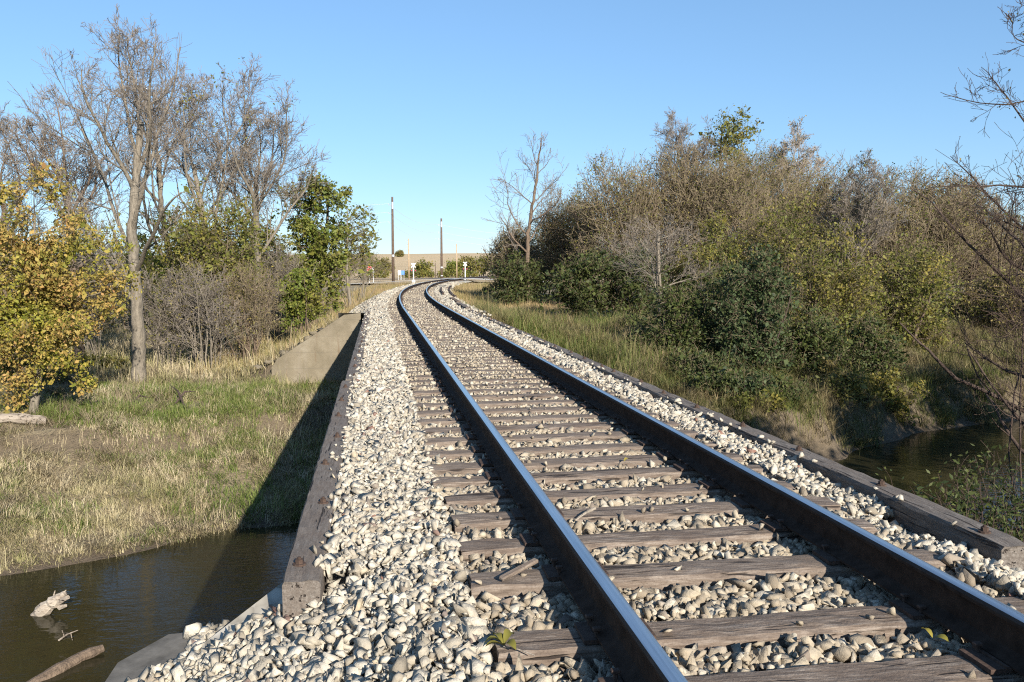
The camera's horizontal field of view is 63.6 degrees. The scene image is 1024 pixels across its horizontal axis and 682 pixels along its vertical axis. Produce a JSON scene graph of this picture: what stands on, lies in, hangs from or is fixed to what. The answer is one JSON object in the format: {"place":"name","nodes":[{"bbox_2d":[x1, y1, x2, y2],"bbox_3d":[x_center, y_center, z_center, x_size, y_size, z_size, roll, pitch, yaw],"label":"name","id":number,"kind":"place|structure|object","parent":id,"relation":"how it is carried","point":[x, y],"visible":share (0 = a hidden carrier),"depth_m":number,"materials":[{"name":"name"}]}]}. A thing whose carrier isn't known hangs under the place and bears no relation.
{"place":"outdoors","nodes":[
{"label":"outdoors","id":0,"kind":"place"},
{"bbox_2d":[0,419,1023,681],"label":"water","id":1,"kind":"structure","parent":0,"point":[122,607],"depth_m":16.34,"materials":[{"name":"brown liquid"}]},
{"bbox_2d":[30,590,69,616],"bbox_3d":[-8.248,4.723,14.761,0.792,0.574,0.261,0,5,0],"label":"driftwood","id":2,"kind":"object","parent":1,"relation":"in","point":[49,605],"visible":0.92,"depth_m":14.68,"materials":[{"name":"beige wood"}]},
{"bbox_2d":[27,644,103,681],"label":"log","id":3,"kind":"object","parent":1,"relation":"in","point":[58,668],"visible":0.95,"depth_m":12.78,"materials":[{"name":"brown wood"}]},
{"bbox_2d":[0,253,1023,576],"bbox_3d":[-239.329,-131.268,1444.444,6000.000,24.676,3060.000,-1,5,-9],"label":"ground","id":4,"kind":"structure","parent":0,"point":[834,451],"depth_m":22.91,"materials":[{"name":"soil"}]},
{"bbox_2d":[0,413,45,424],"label":"log","id":5,"kind":"object","parent":4,"relation":"on","point":[17,418],"visible":0.9,"depth_m":22.83,"materials":[{"name":"beige wood"}]},
{"bbox_2d":[0,101,59,299],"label":"bare tree","id":6,"kind":"object","parent":4,"relation":"on","point":[6,144],"visible":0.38,"depth_m":39.04,"materials":[{"name":"brown plant"}]},
{"bbox_2d":[0,285,86,387],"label":"leafy bush","id":7,"kind":"object","parent":4,"relation":"on","point":[4,368],"visible":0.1,"depth_m":28.81,"materials":[{"name":"yellow plant"}]},
{"bbox_2d":[0,81,127,357],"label":"bare tree","id":8,"kind":"object","parent":4,"relation":"on","point":[94,173],"visible":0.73,"depth_m":34.91,"materials":[{"name":"brown plant"}]},
{"bbox_2d":[0,159,143,413],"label":"yellow tree","id":9,"kind":"object","parent":4,"relation":"on","point":[41,327],"visible":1,"depth_m":23.28,"materials":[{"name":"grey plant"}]},
{"bbox_2d":[71,352,131,370],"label":"leafy bush","id":10,"kind":"object","parent":4,"relation":"on","point":[112,359],"visible":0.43,"depth_m":33.04,"materials":[{"name":"green plant"}]},
{"bbox_2d":[8,5,201,383],"bbox_3d":[-14.315,-5.060,29.443,6.875,13.555,7.083,-1,5,-9],"label":"bare tree","id":11,"kind":"object","parent":4,"relation":"on","point":[138,343],"visible":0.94,"depth_m":29.32,"materials":[{"name":"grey plant"}]},
{"bbox_2d":[62,231,156,356],"bbox_3d":[-18.987,-2.289,37.519,4.323,6.145,4.180,1,5,14],"label":"twiggy bush","id":12,"kind":"object","parent":4,"relation":"on","point":[90,344],"visible":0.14,"depth_m":37.65,"materials":[{"name":"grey plant"}]},
{"bbox_2d":[77,206,173,328],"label":"leafy bush","id":13,"kind":"object","parent":4,"relation":"on","point":[141,238],"visible":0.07,"depth_m":49.43,"materials":[{"name":"brown plant"}]},
{"bbox_2d":[105,633,189,681],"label":"concrete abutment","id":14,"kind":"object","parent":4,"relation":"on","point":[165,649],"visible":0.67,"depth_m":4.39,"materials":[{"name":"grey concrete"}]},
{"bbox_2d":[110,263,215,365],"bbox_3d":[-14.232,-1.029,34.068,3.742,4.542,3.751,1,5,16],"label":"twiggy bush","id":15,"kind":"object","parent":4,"relation":"on","point":[161,318],"visible":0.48,"depth_m":33.63,"materials":[{"name":"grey plant"}]},
{"bbox_2d":[19,370,308,441],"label":"green grass","id":16,"kind":"structure","parent":4,"relation":"on","point":[52,407],"depth_m":25.37,"materials":[{"name":"green plant"}]},
{"bbox_2d":[101,19,231,347],"bbox_3d":[-16.782,-7.509,40.426,5.880,15.980,5.238,-1,5,-9],"label":"bare tree","id":17,"kind":"object","parent":4,"relation":"on","point":[160,177],"visible":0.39,"depth_m":39.95,"materials":[{"name":"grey plant"}]},
{"bbox_2d":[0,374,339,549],"bbox_3d":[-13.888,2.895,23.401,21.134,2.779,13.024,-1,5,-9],"label":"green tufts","id":18,"kind":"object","parent":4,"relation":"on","point":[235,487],"visible":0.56,"depth_m":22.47,"materials":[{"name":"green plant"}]},
{"bbox_2d":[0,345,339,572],"bbox_3d":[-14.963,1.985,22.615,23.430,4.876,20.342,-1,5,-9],"label":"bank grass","id":19,"kind":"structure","parent":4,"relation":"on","point":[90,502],"depth_m":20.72,"materials":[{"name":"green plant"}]},
{"bbox_2d":[9,298,345,382],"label":"back grass","id":20,"kind":"structure","parent":4,"relation":"on","point":[123,349],"depth_m":35.39,"materials":[{"name":"beige plant"}]},
{"bbox_2d":[0,296,383,556],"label":"dead stalks","id":21,"kind":"object","parent":4,"relation":"on","point":[99,456],"visible":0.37,"depth_m":22.98,"materials":[{"name":"beige plant"}]},
{"bbox_2d":[137,205,248,345],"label":"leafy bush","id":22,"kind":"object","parent":4,"relation":"on","point":[155,270],"visible":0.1,"depth_m":40.22,"materials":[{"name":"green plant"}]},
{"bbox_2d":[150,252,260,367],"bbox_3d":[-12.091,-1.097,32.972,4.337,4.851,3.940,2,5,19],"label":"twiggy bush","id":23,"kind":"object","parent":4,"relation":"on","point":[208,311],"visible":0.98,"depth_m":32.55,"materials":[{"name":"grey plant"}]},
{"bbox_2d":[145,63,266,341],"bbox_3d":[-14.554,-6.313,39.734,5.688,13.590,4.421,-1,5,-9],"label":"bare tree","id":24,"kind":"object","parent":4,"relation":"on","point":[199,131],"visible":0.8,"depth_m":39.05,"materials":[{"name":"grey plant"}]},
{"bbox_2d":[154,177,275,355],"bbox_3d":[-13.037,-3.239,36.776,4.874,8.129,5.909,-3,6,-32],"label":"leafy bush","id":25,"kind":"object","parent":4,"relation":"on","point":[213,256],"visible":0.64,"depth_m":36.41,"materials":[{"name":"green plant"}]},
{"bbox_2d":[199,254,287,361],"bbox_3d":[-11.318,-1.307,34.794,3.735,4.800,3.703,-1,5,-9],"label":"twiggy bush","id":26,"kind":"object","parent":4,"relation":"on","point":[247,305],"visible":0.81,"depth_m":34.62,"materials":[{"name":"brown plant"}]},
{"bbox_2d":[198,51,329,343],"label":"bare tree","id":27,"kind":"object","parent":4,"relation":"on","point":[265,178],"visible":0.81,"depth_m":41.31,"materials":[{"name":"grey plant"}]},
{"bbox_2d":[246,214,288,318],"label":"leafy bush","id":28,"kind":"object","parent":4,"relation":"on","point":[264,236],"visible":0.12,"depth_m":51.34,"materials":[{"name":"brown plant"}]},
{"bbox_2d":[246,235,315,342],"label":"twiggy bush","id":29,"kind":"object","parent":4,"relation":"on","point":[282,264],"visible":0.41,"depth_m":42.71,"materials":[{"name":"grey plant"}]},
{"bbox_2d":[181,279,418,377],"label":"embankment grass","id":30,"kind":"structure","parent":4,"relation":"on","point":[382,287],"depth_m":40.12,"materials":[{"name":"beige plant"}]},
{"bbox_2d":[274,267,326,334],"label":"leafy bush","id":31,"kind":"object","parent":4,"relation":"on","point":[301,298],"visible":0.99,"depth_m":39.62,"materials":[{"name":"green plant"}]},
{"bbox_2d":[269,166,355,328],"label":"leafy tree","id":32,"kind":"object","parent":4,"relation":"on","point":[315,241],"visible":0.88,"depth_m":45.39,"materials":[{"name":"green plant"}]},
{"bbox_2d":[272,313,360,384],"bbox_3d":[-4.957,1.218,30.722,7.650,4.550,0.360,-1,5,-9],"label":"abutment","id":33,"kind":"object","parent":4,"relation":"on","point":[327,351],"visible":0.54,"depth_m":30.15,"materials":[{"name":"concrete"}]},
{"bbox_2d":[328,195,381,307],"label":"leafy tree","id":34,"kind":"object","parent":4,"relation":"on","point":[361,247],"visible":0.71,"depth_m":51.52,"materials":[{"name":"green plant"}]},
{"bbox_2d":[328,252,393,307],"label":"twiggy bush","id":35,"kind":"object","parent":4,"relation":"on","point":[363,279],"visible":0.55,"depth_m":59.79,"materials":[{"name":"brown plant"}]},
{"bbox_2d":[479,216,549,295],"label":"twiggy tree","id":36,"kind":"object","parent":4,"relation":"on","point":[500,249],"visible":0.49,"depth_m":64.01,"materials":[{"name":"brown plant"}]},
{"bbox_2d":[484,244,548,305],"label":"leafy bush","id":37,"kind":"object","parent":4,"relation":"on","point":[515,277],"visible":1,"depth_m":57.15,"materials":[{"name":"green plant"}]},
{"bbox_2d":[481,130,568,303],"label":"bare tree","id":38,"kind":"object","parent":4,"relation":"on","point":[530,221],"visible":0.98,"depth_m":57.07,"materials":[{"name":"grey plant"}]},
{"bbox_2d":[527,180,602,302],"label":"twiggy tree","id":39,"kind":"object","parent":4,"relation":"on","point":[551,238],"visible":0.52,"depth_m":58.86,"materials":[{"name":"brown plant"}]},
{"bbox_2d":[448,280,691,384],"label":"verge grass","id":40,"kind":"structure","parent":4,"relation":"on","point":[464,294],"depth_m":54.19,"materials":[{"name":"plant"}]},
{"bbox_2d":[124,280,1023,681],"bbox_3d":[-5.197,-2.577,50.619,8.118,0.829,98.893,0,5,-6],"label":"ballast","id":41,"kind":"structure","parent":4,"relation":"on","point":[386,493],"depth_m":4.51,"materials":[{"name":"gravel"}]},
{"bbox_2d":[413,383,607,395],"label":"railway tie","id":42,"kind":"object","parent":41,"relation":"on","point":[476,391],"visible":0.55,"depth_m":10.68,"materials":[{"name":"brown wood"}]},
{"bbox_2d":[414,388,617,400],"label":"railway tie","id":43,"kind":"object","parent":41,"relation":"on","point":[568,393],"visible":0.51,"depth_m":10.22,"materials":[{"name":"brown wood"}]},
{"bbox_2d":[416,394,631,407],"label":"railway tie","id":44,"kind":"object","parent":41,"relation":"on","point":[502,404],"visible":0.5,"depth_m":9.71,"materials":[{"name":"brown wood"}]},
{"bbox_2d":[414,401,643,417],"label":"railway tie","id":45,"kind":"object","parent":41,"relation":"on","point":[586,406],"visible":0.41,"depth_m":9.21,"materials":[{"name":"brown wood"}]},
{"bbox_2d":[418,408,660,425],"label":"railway tie","id":46,"kind":"object","parent":41,"relation":"on","point":[599,414],"visible":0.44,"depth_m":8.68,"materials":[{"name":"brown wood"}]},
{"bbox_2d":[398,276,687,681],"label":"rail","id":47,"kind":"object","parent":41,"relation":"on","point":[632,647],"visible":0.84,"depth_m":4.09,"materials":[{"name":"metal"}]},
{"bbox_2d":[424,417,679,434],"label":"railway tie","id":48,"kind":"object","parent":41,"relation":"on","point":[578,426],"visible":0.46,"depth_m":8.21,"materials":[{"name":"brown wood"}]},
{"bbox_2d":[426,425,698,446],"bbox_3d":[0.478,0.938,7.775,2.624,0.242,0.244,-1,5,-9],"label":"railway tie","id":49,"kind":"object","parent":41,"relation":"on","point":[468,439],"visible":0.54,"depth_m":7.71,"materials":[{"name":"brown wood"}]},
{"bbox_2d":[425,437,717,461],"bbox_3d":[0.553,0.988,7.280,2.631,0.238,0.238,-1,4,-10],"label":"railway tie","id":50,"kind":"object","parent":41,"relation":"on","point":[646,445],"visible":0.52,"depth_m":7.20,"materials":[{"name":"brown wood"}]},
{"bbox_2d":[428,448,744,476],"bbox_3d":[0.637,1.025,6.771,2.624,0.243,0.244,-1,6,-10],"label":"railway tie","id":51,"kind":"object","parent":41,"relation":"on","point":[456,468],"visible":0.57,"depth_m":6.69,"materials":[{"name":"brown wood"}]},
{"bbox_2d":[432,459,767,488],"bbox_3d":[0.700,1.065,6.365,2.631,0.240,0.238,-1,4,-10],"label":"railway tie","id":52,"kind":"object","parent":41,"relation":"on","point":[680,470],"visible":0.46,"depth_m":6.28,"materials":[{"name":"brown wood"}]},
{"bbox_2d":[443,475,795,511],"bbox_3d":[0.787,1.111,5.870,2.532,0.242,0.248,-1,4,-9],"label":"railway tie","id":53,"kind":"object","parent":41,"relation":"on","point":[711,488],"visible":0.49,"depth_m":5.80,"materials":[{"name":"brown wood"}]},
{"bbox_2d":[451,493,840,533],"bbox_3d":[0.901,1.147,5.387,2.590,0.242,0.248,-1,6,-10],"label":"railway tie","id":54,"kind":"object","parent":41,"relation":"on","point":[662,513],"visible":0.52,"depth_m":5.30,"materials":[{"name":"brown wood"}]},
{"bbox_2d":[459,514,877,562],"bbox_3d":[0.952,1.193,4.897,2.554,0.243,0.238,-1,4,-10],"label":"railway tie","id":55,"kind":"object","parent":41,"relation":"on","point":[529,545],"visible":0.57,"depth_m":4.82,"materials":[{"name":"brown wood"}]},
{"bbox_2d":[387,281,1015,681],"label":"crib ballast","id":56,"kind":"structure","parent":41,"relation":"on","point":[677,601],"depth_m":4.28,"materials":[{"name":"grey gravel"}]},
{"bbox_2d":[468,544,950,599],"bbox_3d":[1.064,1.235,4.354,2.590,0.242,0.248,-1,5,-9],"label":"railway tie","id":57,"kind":"object","parent":41,"relation":"on","point":[666,576],"visible":0.48,"depth_m":4.26,"materials":[{"name":"brown wood"}]},
{"bbox_2d":[490,593,1023,672],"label":"railway tie","id":58,"kind":"object","parent":41,"relation":"on","point":[548,647],"visible":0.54,"depth_m":3.59,"materials":[{"name":"brown wood"}]},
{"bbox_2d":[598,641,1023,681],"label":"railway tie","id":59,"kind":"object","parent":41,"relation":"on","point":[985,666],"visible":0.73,"depth_m":3.19,"materials":[{"name":"brown wood"}]},
{"bbox_2d":[531,240,620,317],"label":"leafy bush","id":60,"kind":"object","parent":4,"relation":"on","point":[575,285],"visible":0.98,"depth_m":45.29,"materials":[{"name":"green plant"}]},
{"bbox_2d":[561,145,675,308],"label":"twiggy tree","id":61,"kind":"object","parent":4,"relation":"on","point":[604,222],"visible":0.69,"depth_m":52.29,"materials":[{"name":"brown plant"}]},
{"bbox_2d":[597,240,674,317],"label":"leafy bush","id":62,"kind":"object","parent":4,"relation":"on","point":[628,301],"visible":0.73,"depth_m":45.30,"materials":[{"name":"green plant"}]},
{"bbox_2d":[489,301,801,386],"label":"green verge grass","id":63,"kind":"structure","parent":4,"relation":"on","point":[617,335],"depth_m":32.00,"materials":[{"name":"green plant"}]},
{"bbox_2d":[282,309,1023,617],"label":"railway bridge","id":64,"kind":"structure","parent":4,"relation":"on","point":[305,581],"depth_m":5.46,"materials":[{"name":"wood"}]},
{"bbox_2d":[425,276,1023,676],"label":"rail","id":65,"kind":"object","parent":64,"relation":"on","point":[969,613],"visible":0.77,"depth_m":4.49,"materials":[{"name":"metal"}]},
{"bbox_2d":[597,211,722,326],"bbox_3d":[6.719,-2.845,36.455,5.698,5.801,6.508,-1,5,-9],"label":"dead tree","id":66,"kind":"object","parent":4,"relation":"on","point":[656,253],"visible":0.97,"depth_m":35.98,"materials":[{"name":"grey plant"}]},
{"bbox_2d":[624,133,718,302],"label":"twiggy tree","id":67,"kind":"object","parent":4,"relation":"on","point":[676,180],"visible":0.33,"depth_m":53.87,"materials":[{"name":"brown plant"}]},
{"bbox_2d":[626,274,728,362],"bbox_3d":[7.013,-0.737,33.104,4.388,4.019,4.152,2,5,24],"label":"leafy bush","id":68,"kind":"object","parent":4,"relation":"on","point":[686,331],"visible":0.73,"depth_m":32.43,"materials":[{"name":"green plant"}]},
{"bbox_2d":[650,107,721,290],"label":"bare tree","id":69,"kind":"object","parent":4,"relation":"on","point":[684,130],"visible":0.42,"depth_m":68.76,"materials":[{"name":"brown plant"}]},
{"bbox_2d":[649,230,732,309],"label":"leafy bush","id":70,"kind":"object","parent":4,"relation":"on","point":[681,268],"visible":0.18,"depth_m":51.47,"materials":[{"name":"green plant"}]},
{"bbox_2d":[662,343,741,383],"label":"leafy bush","id":71,"kind":"object","parent":4,"relation":"on","point":[698,358],"visible":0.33,"depth_m":30.11,"materials":[{"name":"green plant"}]},
{"bbox_2d":[680,210,757,296],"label":"leafy tree","id":72,"kind":"object","parent":4,"relation":"on","point":[704,246],"visible":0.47,"depth_m":46.30,"materials":[{"name":"green plant"}]},
{"bbox_2d":[671,355,768,398],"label":"leafy bush","id":73,"kind":"object","parent":4,"relation":"on","point":[717,372],"visible":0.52,"depth_m":28.05,"materials":[{"name":"green plant"}]},
{"bbox_2d":[665,135,780,274],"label":"twiggy tree","id":74,"kind":"object","parent":4,"relation":"on","point":[724,194],"visible":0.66,"depth_m":52.51,"materials":[{"name":"brown plant"}]},
{"bbox_2d":[695,104,763,189],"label":"leafy tree","id":75,"kind":"object","parent":4,"relation":"on","point":[733,130],"visible":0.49,"depth_m":70.42,"materials":[{"name":"green plant"}]},
{"bbox_2d":[683,248,781,336],"bbox_3d":[10.121,-1.850,38.067,5.021,4.839,4.655,-1,5,-9],"label":"leafy bush","id":76,"kind":"object","parent":4,"relation":"on","point":[723,271],"visible":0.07,"depth_m":37.92,"materials":[{"name":"green plant"}]},
{"bbox_2d":[453,286,1023,447],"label":"bank grass","id":77,"kind":"structure","parent":4,"relation":"on","point":[823,391],"depth_m":32.87,"materials":[{"name":"green plant"}]},
{"bbox_2d":[708,369,780,408],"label":"leafy bush","id":78,"kind":"object","parent":4,"relation":"on","point":[746,384],"visible":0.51,"depth_m":27.63,"materials":[{"name":"green plant"}]},
{"bbox_2d":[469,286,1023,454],"bbox_3d":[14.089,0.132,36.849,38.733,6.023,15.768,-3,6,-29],"label":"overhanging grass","id":79,"kind":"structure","parent":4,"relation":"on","point":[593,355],"depth_m":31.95,"materials":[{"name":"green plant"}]},
{"bbox_2d":[711,382,794,412],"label":"leafy bush","id":80,"kind":"object","parent":4,"relation":"on","point":[780,399],"visible":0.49,"depth_m":27.19,"materials":[{"name":"green plant"}]},
{"bbox_2d":[704,240,804,376],"bbox_3d":[9.141,-0.975,31.037,3.857,5.587,3.895,-1,5,-9],"label":"leafy bush","id":81,"kind":"object","parent":4,"relation":"on","point":[755,328],"visible":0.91,"depth_m":30.58,"materials":[{"name":"green plant"}]},
{"bbox_2d":[709,132,842,252],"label":"twiggy tree","id":82,"kind":"object","parent":4,"relation":"on","point":[773,184],"visible":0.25,"depth_m":64.05,"materials":[{"name":"brown plant"}]},
{"bbox_2d":[751,374,822,405],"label":"leafy bush","id":83,"kind":"object","parent":4,"relation":"on","point":[799,390],"visible":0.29,"depth_m":28.30,"materials":[{"name":"green plant"}]},
{"bbox_2d":[733,179,847,315],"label":"leafy tree","id":84,"kind":"object","parent":4,"relation":"on","point":[796,227],"visible":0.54,"depth_m":45.10,"materials":[{"name":"green plant"}]},
{"bbox_2d":[744,178,839,294],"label":"twiggy tree","id":85,"kind":"object","parent":4,"relation":"on","point":[777,198],"visible":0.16,"depth_m":54.74,"materials":[{"name":"brown plant"}]},
{"bbox_2d":[759,115,834,216],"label":"bare tree","id":86,"kind":"object","parent":4,"relation":"on","point":[798,140],"visible":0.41,"depth_m":70.82,"materials":[{"name":"brown plant"}]},
{"bbox_2d":[767,302,858,377],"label":"leafy bush","id":87,"kind":"object","parent":4,"relation":"on","point":[812,342],"visible":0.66,"depth_m":30.93,"materials":[{"name":"green plant"}]},
{"bbox_2d":[763,210,911,346],"bbox_3d":[14.206,-2.397,36.880,6.504,6.880,5.816,-5,7,-45],"label":"leafy tree","id":88,"kind":"object","parent":4,"relation":"on","point":[848,279],"visible":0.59,"depth_m":36.17,"materials":[{"name":"green plant"}]},
{"bbox_2d":[787,150,887,304],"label":"twiggy tree","id":89,"kind":"object","parent":4,"relation":"on","point":[826,185],"visible":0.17,"depth_m":56.20,"materials":[{"name":"brown plant"}]},
{"bbox_2d":[801,351,880,408],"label":"leafy bush","id":90,"kind":"object","parent":4,"relation":"on","point":[855,381],"visible":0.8,"depth_m":29.79,"materials":[{"name":"green plant"}]},
{"bbox_2d":[807,147,908,324],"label":"bare tree","id":91,"kind":"object","parent":4,"relation":"on","point":[840,209],"visible":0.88,"depth_m":43.57,"materials":[{"name":"grey plant"}]},
{"bbox_2d":[840,309,910,385],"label":"leafy bush","id":92,"kind":"object","parent":4,"relation":"on","point":[884,354],"visible":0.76,"depth_m":32.68,"materials":[{"name":"green plant"}]},
{"bbox_2d":[834,176,941,311],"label":"twiggy tree","id":93,"kind":"object","parent":4,"relation":"on","point":[893,239],"visible":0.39,"depth_m":46.81,"materials":[{"name":"brown plant"}]},
{"bbox_2d":[863,367,928,425],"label":"leafy bush","id":94,"kind":"object","parent":4,"relation":"on","point":[901,399],"visible":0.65,"depth_m":30.86,"materials":[{"name":"green plant"}]},
{"bbox_2d":[856,226,968,355],"bbox_3d":[18.914,-2.257,39.087,4.840,6.271,4.888,2,5,17],"label":"leafy tree","id":95,"kind":"object","parent":4,"relation":"on","point":[915,307],"visible":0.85,"depth_m":38.36,"materials":[{"name":"green plant"}]},
{"bbox_2d":[861,156,990,292],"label":"twiggy tree","id":96,"kind":"object","parent":4,"relation":"on","point":[952,239],"visible":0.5,"depth_m":48.61,"materials":[{"name":"brown plant"}]},
{"bbox_2d":[902,451,1003,524],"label":"weed","id":97,"kind":"object","parent":4,"relation":"on","point":[942,489],"visible":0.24,"depth_m":11.78,"materials":[{"name":"green plant"}]},
{"bbox_2d":[900,0,1023,453],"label":"bare tree","id":98,"kind":"object","parent":4,"relation":"on","point":[973,386],"visible":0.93,"depth_m":15.16,"materials":[{"name":"brown plant"}]},
{"bbox_2d":[918,169,1022,307],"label":"twiggy tree","id":99,"kind":"object","parent":4,"relation":"on","point":[992,246],"visible":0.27,"depth_m":52.12,"materials":[{"name":"brown plant"}]},
{"bbox_2d":[944,454,1023,539],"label":"weed","id":100,"kind":"object","parent":4,"relation":"on","point":[1010,510],"visible":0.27,"depth_m":12.97,"materials":[{"name":"green plant"}]},
{"bbox_2d":[949,167,1023,529],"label":"twiggy bush","id":101,"kind":"object","parent":4,"relation":"on","point":[1014,337],"visible":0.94,"depth_m":14.31,"materials":[{"name":"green plant"}]},
{"bbox_2d":[950,264,1023,331],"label":"leafy bush","id":102,"kind":"object","parent":4,"relation":"on","point":[993,305],"visible":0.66,"depth_m":43.57,"materials":[{"name":"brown plant"}]},
{"bbox_2d":[952,204,1023,299],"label":"twiggy tree","id":103,"kind":"object","parent":4,"relation":"on","point":[1017,242],"visible":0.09,"depth_m":59.51,"materials":[{"name":"brown plant"}]},
{"bbox_2d":[0,0,1023,255],"label":"sky","id":104,"kind":"structure","parent":0,"point":[414,103],"materials":[{"name":"blue"}]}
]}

